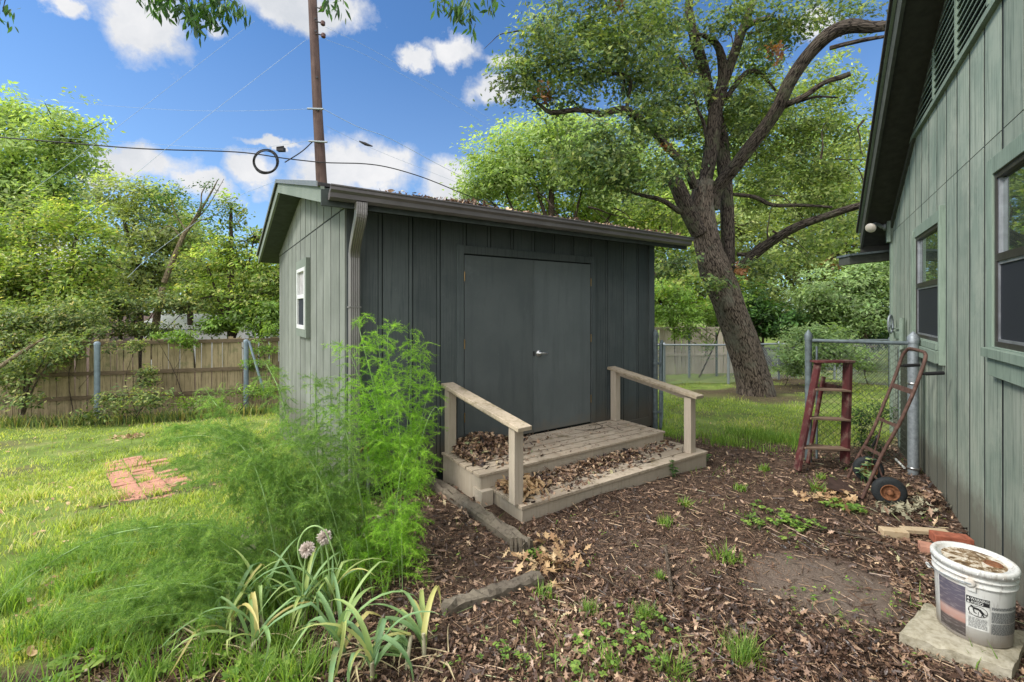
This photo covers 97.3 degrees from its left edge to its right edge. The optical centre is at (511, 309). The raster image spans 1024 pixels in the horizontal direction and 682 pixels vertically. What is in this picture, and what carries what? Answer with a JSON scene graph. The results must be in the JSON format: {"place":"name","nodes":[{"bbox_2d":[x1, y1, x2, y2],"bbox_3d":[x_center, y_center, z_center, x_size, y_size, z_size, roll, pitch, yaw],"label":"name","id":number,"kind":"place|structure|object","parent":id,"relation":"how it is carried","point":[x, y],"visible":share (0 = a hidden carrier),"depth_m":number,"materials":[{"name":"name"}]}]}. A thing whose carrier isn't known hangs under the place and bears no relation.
{"place":"outdoors","nodes":[
{"label":"outdoors","id":0,"kind":"place"},
{"bbox_2d":[136,0,250,46],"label":"overhanging branch","id":1,"kind":"object","parent":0,"point":[192,18],"visible":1,"depth_m":3.59,"materials":[{"name":"green plant"}]},
{"bbox_2d":[0,0,889,311],"label":"sky","id":2,"kind":"structure","parent":0,"point":[109,50],"materials":[{"name":"blue"}]},
{"bbox_2d":[0,350,894,668],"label":"lawn grass","id":3,"kind":"structure","parent":0,"point":[22,478],"depth_m":5.27,"materials":[{"name":"plant"}]},
{"bbox_2d":[430,0,505,43],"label":"overhanging branch","id":4,"kind":"object","parent":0,"point":[459,16],"visible":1,"depth_m":3.59,"materials":[{"name":"green plant"}]},
{"bbox_2d":[0,312,1023,681],"bbox_3d":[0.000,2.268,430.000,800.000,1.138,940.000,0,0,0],"label":"ground","id":5,"kind":"structure","parent":0,"point":[790,390],"depth_m":3.48,"materials":[{"name":"soil"}]},
{"bbox_2d":[0,334,84,414],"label":"shrub","id":6,"kind":"object","parent":5,"relation":"on","point":[10,372],"visible":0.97,"depth_m":9.24,"materials":[{"name":"green plant"}]},
{"bbox_2d":[0,291,120,371],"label":"shrub","id":7,"kind":"object","parent":5,"relation":"on","point":[47,323],"visible":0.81,"depth_m":10.41,"materials":[{"name":"green plant"}]},
{"bbox_2d":[0,80,125,330],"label":"tall tree","id":8,"kind":"object","parent":5,"relation":"on","point":[14,168],"visible":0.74,"depth_m":18.61,"materials":[{"name":"green plant"}]},
{"bbox_2d":[0,181,150,339],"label":"leafy tree","id":9,"kind":"object","parent":5,"relation":"on","point":[13,263],"visible":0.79,"depth_m":12.28,"materials":[{"name":"green plant"}]},
{"bbox_2d":[31,322,122,414],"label":"tree","id":10,"kind":"object","parent":5,"relation":"on","point":[107,351],"visible":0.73,"depth_m":10.19,"materials":[{"name":"green plant"}]},
{"bbox_2d":[93,341,100,417],"bbox_3d":[-9.261,1.632,10.050,0.120,1.860,0.120,0,0,0],"label":"fence post","id":11,"kind":"object","parent":5,"relation":"on","point":[97,344],"visible":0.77,"depth_m":10.01,"materials":[{"name":"metal"}]},
{"bbox_2d":[10,610,207,681],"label":"weed","id":12,"kind":"object","parent":5,"relation":"on","point":[51,664],"visible":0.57,"depth_m":2.22,"materials":[{"name":"green plant"}]},
{"bbox_2d":[69,382,181,424],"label":"shrub","id":13,"kind":"object","parent":5,"relation":"on","point":[151,400],"visible":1,"depth_m":9.52,"materials":[{"name":"green plant"}]},
{"bbox_2d":[0,336,278,418],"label":"wooden fence","id":14,"kind":"object","parent":5,"relation":"on","point":[231,369],"visible":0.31,"depth_m":10.77,"materials":[{"name":"brown wood"}]},
{"bbox_2d":[0,400,278,429],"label":"fence weeds","id":15,"kind":"object","parent":5,"relation":"on","point":[8,421],"visible":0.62,"depth_m":9.75,"materials":[{"name":"green plant"}]},
{"bbox_2d":[56,166,223,385],"bbox_3d":[-13.543,-1.154,16.479,5.448,8.128,3.992,0,0,0],"label":"slender tree","id":16,"kind":"object","parent":5,"relation":"on","point":[140,276],"visible":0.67,"depth_m":16.12,"materials":[{"name":"green plant"}]},
{"bbox_2d":[108,620,172,667],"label":"grass tuft","id":17,"kind":"object","parent":5,"relation":"on","point":[136,647],"visible":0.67,"depth_m":2.29,"materials":[{"name":"green plant"}]},
{"bbox_2d":[121,338,162,415],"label":"vine","id":18,"kind":"object","parent":5,"relation":"on","point":[147,380],"visible":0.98,"depth_m":10.29,"materials":[{"name":"green plant"}]},
{"bbox_2d":[63,280,222,390],"bbox_3d":[-10.275,0.952,12.573,4.212,3.571,2.031,0,0,0],"label":"shrub","id":19,"kind":"object","parent":5,"relation":"on","point":[156,303],"visible":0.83,"depth_m":12.38,"materials":[{"name":"green plant"}]},
{"bbox_2d":[85,584,210,674],"bbox_3d":[-2.028,1.742,2.500,0.519,0.086,0.608,0,0,32],"label":"weed","id":20,"kind":"object","parent":5,"relation":"on","point":[100,658],"visible":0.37,"depth_m":2.40,"materials":[{"name":"green plant"}]},
{"bbox_2d":[2,497,299,661],"bbox_3d":[-1.958,1.444,2.527,1.492,0.778,1.136,0,0,0],"label":"asparagus fern","id":21,"kind":"object","parent":5,"relation":"on","point":[171,591],"visible":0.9,"depth_m":2.42,"materials":[{"name":"plant"}]},
{"bbox_2d":[0,420,313,570],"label":"lawn tussocks","id":22,"kind":"object","parent":5,"relation":"on","point":[104,498],"visible":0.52,"depth_m":4.50,"materials":[{"name":"plant"}]},
{"bbox_2d":[147,327,200,401],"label":"vine","id":23,"kind":"object","parent":5,"relation":"on","point":[177,335],"visible":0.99,"depth_m":10.53,"materials":[{"name":"green plant"}]},
{"bbox_2d":[137,178,240,359],"bbox_3d":[-9.245,-1.205,12.994,3.004,5.222,1.644,0,0,0],"label":"dying tree","id":24,"kind":"object","parent":5,"relation":"on","point":[157,314],"visible":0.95,"depth_m":12.96,"materials":[{"name":"green plant"}]},
{"bbox_2d":[0,509,385,681],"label":"rough grass","id":25,"kind":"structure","parent":5,"relation":"on","point":[285,675],"depth_m":2.39,"materials":[{"name":"green plant"}]},
{"bbox_2d":[144,206,263,367],"bbox_3d":[-14.525,-0.939,21.013,5.726,7.685,4.519,0,0,-14],"label":"tree","id":26,"kind":"object","parent":5,"relation":"on","point":[189,320],"visible":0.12,"depth_m":20.68,"materials":[{"name":"green plant"}]},
{"bbox_2d":[143,314,278,368],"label":"neighbour shed","id":27,"kind":"structure","parent":5,"relation":"on","point":[169,318],"depth_m":21.21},
{"bbox_2d":[149,609,279,681],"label":"weed","id":28,"kind":"object","parent":5,"relation":"on","point":[196,676],"visible":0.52,"depth_m":2.19,"materials":[{"name":"green plant"}]},
{"bbox_2d":[157,188,278,338],"bbox_3d":[-7.728,-0.409,13.239,4.844,6.254,2.674,0,0,0],"label":"young tree","id":29,"kind":"object","parent":5,"relation":"on","point":[260,273],"visible":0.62,"depth_m":12.96,"materials":[{"name":"green plant"}]},
{"bbox_2d":[163,381,278,412],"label":"shrub","id":30,"kind":"object","parent":5,"relation":"on","point":[196,401],"visible":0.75,"depth_m":10.21,"materials":[{"name":"green plant"}]},
{"bbox_2d":[162,558,295,678],"bbox_3d":[-1.440,1.550,2.331,0.604,0.428,0.640,0,0,-9],"label":"garlic plant","id":31,"kind":"object","parent":5,"relation":"on","point":[248,606],"visible":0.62,"depth_m":2.37,"materials":[{"name":"green plant"}]},
{"bbox_2d":[181,295,278,377],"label":"shrub","id":32,"kind":"object","parent":5,"relation":"on","point":[223,324],"visible":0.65,"depth_m":12.45,"materials":[{"name":"green plant"}]},
{"bbox_2d":[161,591,319,672],"bbox_3d":[-1.306,1.581,2.204,0.573,0.348,0.441,0,0,0],"label":"garlic plant","id":33,"kind":"object","parent":5,"relation":"on","point":[252,602],"visible":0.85,"depth_m":2.22,"materials":[{"name":"green plant"}]},
{"bbox_2d":[194,536,299,628],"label":"garlic plant","id":34,"kind":"object","parent":5,"relation":"on","point":[260,598],"visible":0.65,"depth_m":2.46,"materials":[{"name":"green plant"}]},
{"bbox_2d":[243,339,263,409],"bbox_3d":[-6.266,1.645,10.954,0.588,1.860,0.118,0,0,11],"label":"fence post","id":35,"kind":"object","parent":5,"relation":"on","point":[247,344],"visible":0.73,"depth_m":10.96,"materials":[{"name":"metal"}]},
{"bbox_2d":[238,321,278,403],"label":"tree","id":36,"kind":"object","parent":5,"relation":"on","point":[263,348],"visible":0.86,"depth_m":11.15,"materials":[{"name":"green plant"}]},
{"bbox_2d":[137,358,395,588],"bbox_3d":[-1.636,1.058,3.103,1.713,1.434,1.137,0,0,0],"label":"asparagus fern","id":37,"kind":"object","parent":5,"relation":"on","point":[316,502],"visible":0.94,"depth_m":2.93,"materials":[{"name":"plant"}]},
{"bbox_2d":[220,634,318,681],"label":"weed","id":38,"kind":"object","parent":5,"relation":"on","point":[225,674],"visible":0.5,"depth_m":2.15,"materials":[{"name":"green plant"}]},
{"bbox_2d":[259,614,320,658],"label":"grass tuft","id":39,"kind":"object","parent":5,"relation":"on","point":[293,643],"visible":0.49,"depth_m":2.28,"materials":[{"name":"green plant"}]},
{"bbox_2d":[256,541,344,634],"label":"garlic plant","id":40,"kind":"object","parent":5,"relation":"on","point":[306,548],"visible":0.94,"depth_m":2.45,"materials":[{"name":"green plant"}]},
{"bbox_2d":[168,607,454,681],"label":"dried stalks","id":41,"kind":"object","parent":5,"relation":"on","point":[359,662],"visible":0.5,"depth_m":2.20,"materials":[{"name":"plant"}]},
{"bbox_2d":[307,0,327,182],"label":"utility pole","id":42,"kind":"object","parent":5,"relation":"on","point":[319,143],"visible":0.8,"depth_m":14.37,"materials":[{"name":"wood"}]},
{"bbox_2d":[0,137,533,213],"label":"power line","id":43,"kind":"object","parent":42,"relation":"attached to","point":[247,153],"visible":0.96,"depth_m":13.61,"materials":[{"name":"rubber"}]},
{"bbox_2d":[279,529,388,630],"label":"garlic plant","id":44,"kind":"object","parent":5,"relation":"on","point":[322,537],"visible":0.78,"depth_m":2.54,"materials":[{"name":"green plant"}]},
{"bbox_2d":[255,561,413,681],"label":"garlic plant","id":45,"kind":"object","parent":5,"relation":"on","point":[338,637],"visible":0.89,"depth_m":2.22,"materials":[{"name":"green plant"}]},
{"bbox_2d":[293,599,437,681],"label":"garlic plant","id":46,"kind":"object","parent":5,"relation":"on","point":[372,657],"visible":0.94,"depth_m":2.09,"materials":[{"name":"green plant"}]},
{"bbox_2d":[316,443,435,602],"bbox_3d":[-0.865,1.356,2.949,0.821,0.932,0.788,0,0,0],"label":"asparagus fern","id":47,"kind":"object","parent":5,"relation":"on","point":[401,544],"visible":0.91,"depth_m":2.88,"materials":[{"name":"plant"}]},
{"bbox_2d":[317,312,448,527],"bbox_3d":[-1.003,0.884,3.601,1.012,1.746,0.881,0,0,0],"label":"asparagus fern","id":48,"kind":"object","parent":5,"relation":"on","point":[408,441],"visible":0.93,"depth_m":3.55,"materials":[{"name":"plant"}]},
{"bbox_2d":[355,628,412,672],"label":"garlic plant","id":49,"kind":"object","parent":5,"relation":"on","point":[395,651],"visible":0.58,"depth_m":2.22,"materials":[{"name":"green plant"}]},
{"bbox_2d":[367,585,440,658],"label":"garlic plant","id":50,"kind":"object","parent":5,"relation":"on","point":[420,630],"visible":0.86,"depth_m":2.30,"materials":[{"name":"green plant"}]},
{"bbox_2d":[0,401,877,657],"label":"scattered leaves","id":51,"kind":"object","parent":5,"relation":"on","point":[33,652],"visible":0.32,"depth_m":3.69,"materials":[{"name":"plant"}]},
{"bbox_2d":[5,198,889,325],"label":"woodland","id":52,"kind":"object","parent":5,"relation":"on","point":[148,315],"visible":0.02,"depth_m":38.60,"materials":[{"name":"green plant"}]},
{"bbox_2d":[256,179,693,503],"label":"garden shed","id":53,"kind":"structure","parent":5,"relation":"on","point":[538,323],"depth_m":5.06,"materials":[{"name":"paint"}]},
{"bbox_2d":[296,257,310,337],"bbox_3d":[-2.704,-0.150,5.821,0.066,0.990,0.740,0,0,-34],"label":"window","id":54,"kind":"structure","parent":53,"relation":"in","point":[303,267],"depth_m":5.63,"materials":[{"name":"paint"}]},
{"bbox_2d":[464,255,534,437],"bbox_3d":[-0.130,0.429,5.050,0.933,2.030,0.038,0,0,-34],"label":"door","id":55,"kind":"structure","parent":53,"relation":"in","point":[499,293],"depth_m":5.04,"materials":[{"name":"paint"}]},
{"bbox_2d":[379,188,680,234],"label":"roof leaf litter","id":56,"kind":"object","parent":53,"relation":"on","point":[473,201],"visible":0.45,"depth_m":4.43,"materials":[{"name":"brown plant"}]},
{"bbox_2d":[533,260,591,431],"bbox_3d":[0.645,0.429,5.540,0.940,2.030,0.089,0,0,-34],"label":"door","id":57,"kind":"structure","parent":53,"relation":"in","point":[561,353],"depth_m":5.54,"materials":[{"name":"paint"}]},
{"bbox_2d":[424,474,533,553],"bbox_3d":[-0.374,1.720,3.904,0.116,0.157,1.737,0,0,-35],"label":"landscape timber","id":58,"kind":"object","parent":5,"relation":"on","point":[492,522],"visible":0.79,"depth_m":3.71,"materials":[{"name":"wood"}]},
{"bbox_2d":[440,570,544,616],"bbox_3d":[-0.110,1.721,2.735,0.678,0.106,0.094,0,0,-26],"label":"landscape timber","id":59,"kind":"object","parent":5,"relation":"on","point":[490,593],"visible":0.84,"depth_m":2.71,"materials":[{"name":"wood"}]},
{"bbox_2d":[476,619,556,667],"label":"weed","id":60,"kind":"object","parent":5,"relation":"on","point":[517,652],"visible":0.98,"depth_m":2.24,"materials":[{"name":"green plant"}]},
{"bbox_2d":[61,432,1023,681],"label":"twig debris","id":61,"kind":"object","parent":5,"relation":"on","point":[686,644],"visible":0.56,"depth_m":2.59,"materials":[{"name":"brown plant"}]},
{"bbox_2d":[66,433,1023,681],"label":"leaf litter","id":62,"kind":"object","parent":5,"relation":"on","point":[978,674],"visible":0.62,"depth_m":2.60,"materials":[{"name":"brown plant"}]},
{"bbox_2d":[502,526,590,591],"bbox_3d":[0.251,1.710,3.125,0.776,0.124,0.579,0,0,-44],"label":"leaf pile","id":63,"kind":"object","parent":5,"relation":"on","point":[547,557],"visible":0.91,"depth_m":3.09,"materials":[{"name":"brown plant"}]},
{"bbox_2d":[440,99,697,228],"bbox_3d":[2.698,-3.463,20.052,11.964,11.896,5.750,0,0,0],"label":"dense tree","id":64,"kind":"object","parent":5,"relation":"on","point":[511,169],"visible":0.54,"depth_m":19.26,"materials":[{"name":"green plant"}]},
{"bbox_2d":[441,366,707,521],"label":"entry steps","id":65,"kind":"structure","parent":5,"relation":"on","point":[478,483],"depth_m":4.57,"materials":[{"name":"paint"}]},
{"bbox_2d":[451,431,548,468],"bbox_3d":[0.030,1.390,4.724,1.275,0.196,0.752,0,0,-34],"label":"leaf pile","id":66,"kind":"object","parent":65,"relation":"on","point":[470,446],"visible":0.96,"depth_m":4.59,"materials":[{"name":"brown plant"}]},
{"bbox_2d":[495,472,551,501],"bbox_3d":[0.096,1.563,4.084,0.526,0.139,0.593,0,0,-45],"label":"leaf pile","id":67,"kind":"object","parent":65,"relation":"on","point":[528,484],"visible":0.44,"depth_m":3.97,"materials":[{"name":"brown plant"}]},
{"bbox_2d":[495,440,678,503],"bbox_3d":[0.964,1.574,4.562,2.463,0.103,0.498,0,0,-35],"label":"leaf pile","id":68,"kind":"object","parent":65,"relation":"on","point":[599,463],"visible":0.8,"depth_m":4.51,"materials":[{"name":"brown plant"}]},
{"bbox_2d":[482,189,672,277],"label":"dense tree","id":69,"kind":"object","parent":5,"relation":"on","point":[557,205],"visible":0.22,"depth_m":22.29,"materials":[{"name":"green plant"}]},
{"bbox_2d":[590,640,626,673],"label":"grass tuft","id":70,"kind":"object","parent":5,"relation":"on","point":[610,655],"visible":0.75,"depth_m":2.20,"materials":[{"name":"green plant"}]},
{"bbox_2d":[572,603,668,671],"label":"weed","id":71,"kind":"object","parent":5,"relation":"on","point":[627,641],"visible":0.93,"depth_m":2.32,"materials":[{"name":"green plant"}]},
{"bbox_2d":[312,454,933,681],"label":"stray grass","id":72,"kind":"structure","parent":5,"relation":"on","point":[574,618],"depth_m":2.35,"materials":[{"name":"green plant"}]},
{"bbox_2d":[328,439,945,681],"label":"seedlings","id":73,"kind":"object","parent":5,"relation":"on","point":[486,638],"visible":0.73,"depth_m":2.49,"materials":[{"name":"green plant"}]},
{"bbox_2d":[632,610,681,661],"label":"weed","id":74,"kind":"object","parent":5,"relation":"on","point":[642,635],"visible":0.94,"depth_m":2.40,"materials":[{"name":"green plant"}]},
{"bbox_2d":[652,329,662,429],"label":"fence post","id":75,"kind":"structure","parent":5,"relation":"on","point":[655,363],"depth_m":6.48,"materials":[{"name":"metal"}]},
{"bbox_2d":[646,634,711,681],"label":"grass tuft","id":76,"kind":"object","parent":5,"relation":"on","point":[674,668],"visible":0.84,"depth_m":2.17,"materials":[{"name":"green plant"}]},
{"bbox_2d":[609,190,749,364],"bbox_3d":[6.709,-1.344,18.761,5.632,7.639,5.642,0,0,0],"label":"dense tree","id":77,"kind":"object","parent":5,"relation":"on","point":[690,277],"visible":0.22,"depth_m":18.23,"materials":[{"name":"green plant"}]},
{"bbox_2d":[473,0,888,396],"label":"oak tree","id":78,"kind":"object","parent":5,"relation":"on","point":[742,117],"visible":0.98,"depth_m":10.44,"materials":[{"name":"green plant"}]},
{"bbox_2d":[655,327,733,374],"bbox_3d":[6.245,1.515,16.387,5.720,1.838,0.074,0,0,-16],"label":"wooden fence","id":79,"kind":"object","parent":5,"relation":"on","point":[665,335],"visible":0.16,"depth_m":16.52,"materials":[{"name":"wood"}]},
{"bbox_2d":[655,278,756,377],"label":"tree","id":80,"kind":"object","parent":5,"relation":"on","point":[671,317],"visible":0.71,"depth_m":15.18,"materials":[{"name":"green plant"}]},
{"bbox_2d":[497,491,936,680],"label":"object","id":81,"kind":"structure","parent":5,"relation":"on","point":[697,566],"depth_m":3.04,"materials":[{"name":"plant"}]},
{"bbox_2d":[658,341,779,383],"bbox_3d":[6.509,1.649,13.653,4.750,1.419,0.519,0,0,-18],"label":"chain link fence","id":82,"kind":"object","parent":5,"relation":"on","point":[696,345],"visible":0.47,"depth_m":13.29,"materials":[{"name":"metal"}]},
{"bbox_2d":[574,97,868,248],"bbox_3d":[10.784,-4.855,24.483,17.705,14.724,6.930,0,0,0],"label":"dense tree","id":83,"kind":"object","parent":5,"relation":"on","point":[714,178],"visible":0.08,"depth_m":23.94,"materials":[{"name":"green plant"}]},
{"bbox_2d":[704,537,742,566],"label":"grass tuft","id":84,"kind":"object","parent":5,"relation":"on","point":[728,556],"visible":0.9,"depth_m":3.10,"materials":[{"name":"green plant"}]},
{"bbox_2d":[659,418,799,452],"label":"tall grass","id":85,"kind":"structure","parent":5,"relation":"on","point":[731,440],"depth_m":6.23,"materials":[{"name":"green plant"}]},
{"bbox_2d":[712,620,774,671],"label":"grass tuft","id":86,"kind":"object","parent":5,"relation":"on","point":[746,644],"visible":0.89,"depth_m":2.26,"materials":[{"name":"green plant"}]},
{"bbox_2d":[745,499,810,539],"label":"weed","id":87,"kind":"object","parent":5,"relation":"on","point":[781,514],"visible":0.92,"depth_m":3.66,"materials":[{"name":"green plant"}]},
{"bbox_2d":[683,117,887,342],"bbox_3d":[13.656,-2.818,21.018,11.203,10.690,5.926,0,0,9],"label":"dense tree","id":88,"kind":"object","parent":5,"relation":"on","point":[741,226],"visible":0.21,"depth_m":20.45,"materials":[{"name":"green plant"}]},
{"bbox_2d":[699,276,889,366],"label":"dense tree","id":89,"kind":"object","parent":5,"relation":"on","point":[768,322],"visible":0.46,"depth_m":18.04,"materials":[{"name":"green plant"}]},
{"bbox_2d":[767,320,879,378],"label":"shrub","id":90,"kind":"object","parent":5,"relation":"on","point":[796,354],"visible":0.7,"depth_m":12.30,"materials":[{"name":"green plant"}]},
{"bbox_2d":[793,359,855,470],"bbox_3d":[3.464,1.150,5.008,0.785,1.178,0.292,0,0,-3],"label":"step ladder","id":91,"kind":"object","parent":5,"relation":"on","point":[844,447],"visible":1,"depth_m":4.97,"materials":[{"name":"red paint"}]},
{"bbox_2d":[792,487,858,513],"bbox_3d":[2.952,1.710,4.070,0.574,0.127,0.707,0,0,-44],"label":"leaf pile","id":92,"kind":"object","parent":5,"relation":"on","point":[853,498],"visible":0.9,"depth_m":4.11,"materials":[{"name":"beige plant"}]},
{"bbox_2d":[768,249,889,371],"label":"dense tree","id":93,"kind":"object","parent":5,"relation":"on","point":[845,301],"visible":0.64,"depth_m":16.53,"materials":[{"name":"green plant"}]},
{"bbox_2d":[780,337,889,386],"bbox_3d":[10.290,1.549,13.677,1.476,1.627,3.511,0,0,-38],"label":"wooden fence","id":94,"kind":"object","parent":5,"relation":"on","point":[888,368],"visible":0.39,"depth_m":12.89,"materials":[{"name":"wood"}]},
{"bbox_2d":[804,329,919,474],"bbox_3d":[4.397,1.048,5.220,1.824,1.646,0.828,0,0,-22],"label":"chain link fence","id":95,"kind":"object","parent":5,"relation":"on","point":[909,433],"visible":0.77,"depth_m":4.95,"materials":[{"name":"metal"}]},
{"bbox_2d":[838,398,897,456],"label":"shrub","id":96,"kind":"object","parent":5,"relation":"on","point":[867,422],"visible":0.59,"depth_m":5.45,"materials":[{"name":"green plant"}]},
{"bbox_2d":[827,347,944,506],"bbox_3d":[3.451,1.049,4.272,0.835,1.386,0.678,0,0,26],"label":"hand truck","id":97,"kind":"object","parent":5,"relation":"on","point":[881,487],"visible":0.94,"depth_m":4.08,"materials":[{"name":"metal"}]},
{"bbox_2d":[878,526,909,538],"bbox_3d":[2.900,1.697,3.420,0.170,0.062,0.075,0,0,15],"label":"wood block","id":98,"kind":"object","parent":5,"relation":"on","point":[893,532],"depth_m":3.40,"materials":[{"name":"brown wood"}]},
{"bbox_2d":[842,474,966,528],"bbox_3d":[3.491,1.686,4.132,0.788,0.134,1.080,0,0,31],"label":"leaf pile","id":99,"kind":"object","parent":5,"relation":"on","point":[924,491],"visible":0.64,"depth_m":4.05,"materials":[{"name":"brown plant"}]},
{"bbox_2d":[870,495,948,522],"bbox_3d":[3.457,1.704,3.907,0.668,0.129,0.371,0,0,-22],"label":"leaf pile","id":100,"kind":"object","parent":5,"relation":"on","point":[900,506],"visible":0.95,"depth_m":3.87,"materials":[{"name":"grey plant"}]},
{"bbox_2d":[918,540,931,553],"bbox_3d":[3.000,1.698,3.160,0.215,0.068,0.100,0,0,34],"label":"brick","id":101,"kind":"object","parent":5,"relation":"on","point":[923,546],"visible":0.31,"depth_m":3.18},
{"bbox_2d":[929,530,973,544],"bbox_3d":[3.120,1.629,3.200,0.215,0.062,0.095,0,0,20],"label":"brick","id":102,"kind":"object","parent":101,"relation":"on","point":[935,536],"visible":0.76,"depth_m":3.18,"materials":[{"name":"brick"}]},
{"bbox_2d":[856,0,1023,608],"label":"house","id":103,"kind":"structure","parent":5,"relation":"on","point":[942,191],"depth_m":3.64,"materials":[{"name":"green"}]},
{"bbox_2d":[837,250,889,265],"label":"porch beam","id":104,"kind":"structure","parent":103,"relation":"attached to","point":[866,257],"depth_m":7.00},
{"bbox_2d":[911,205,945,365],"bbox_3d":[4.282,-0.223,4.650,0.128,1.455,1.391,0,0,32],"label":"window","id":105,"kind":"structure","parent":103,"relation":"in","point":[928,239],"depth_m":4.55,"materials":[{"name":"green wood"}]},
{"bbox_2d":[981,132,1023,387],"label":"window","id":106,"kind":"structure","parent":103,"relation":"in","point":[1003,352],"depth_m":2.81,"materials":[{"name":"green wood"}]},
{"bbox_2d":[899,603,1023,681],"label":"concrete paver","id":107,"kind":"object","parent":5,"relation":"on","point":[924,629],"visible":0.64,"depth_m":2.21,"materials":[{"name":"concrete"}]},
{"bbox_2d":[925,541,1021,648],"bbox_3d":[2.364,1.456,2.315,0.344,0.374,0.328,0,0,0],"label":"bucket","id":108,"kind":"object","parent":107,"relation":"on","point":[976,588],"visible":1,"depth_m":2.23,"materials":[{"name":"white plastic"}]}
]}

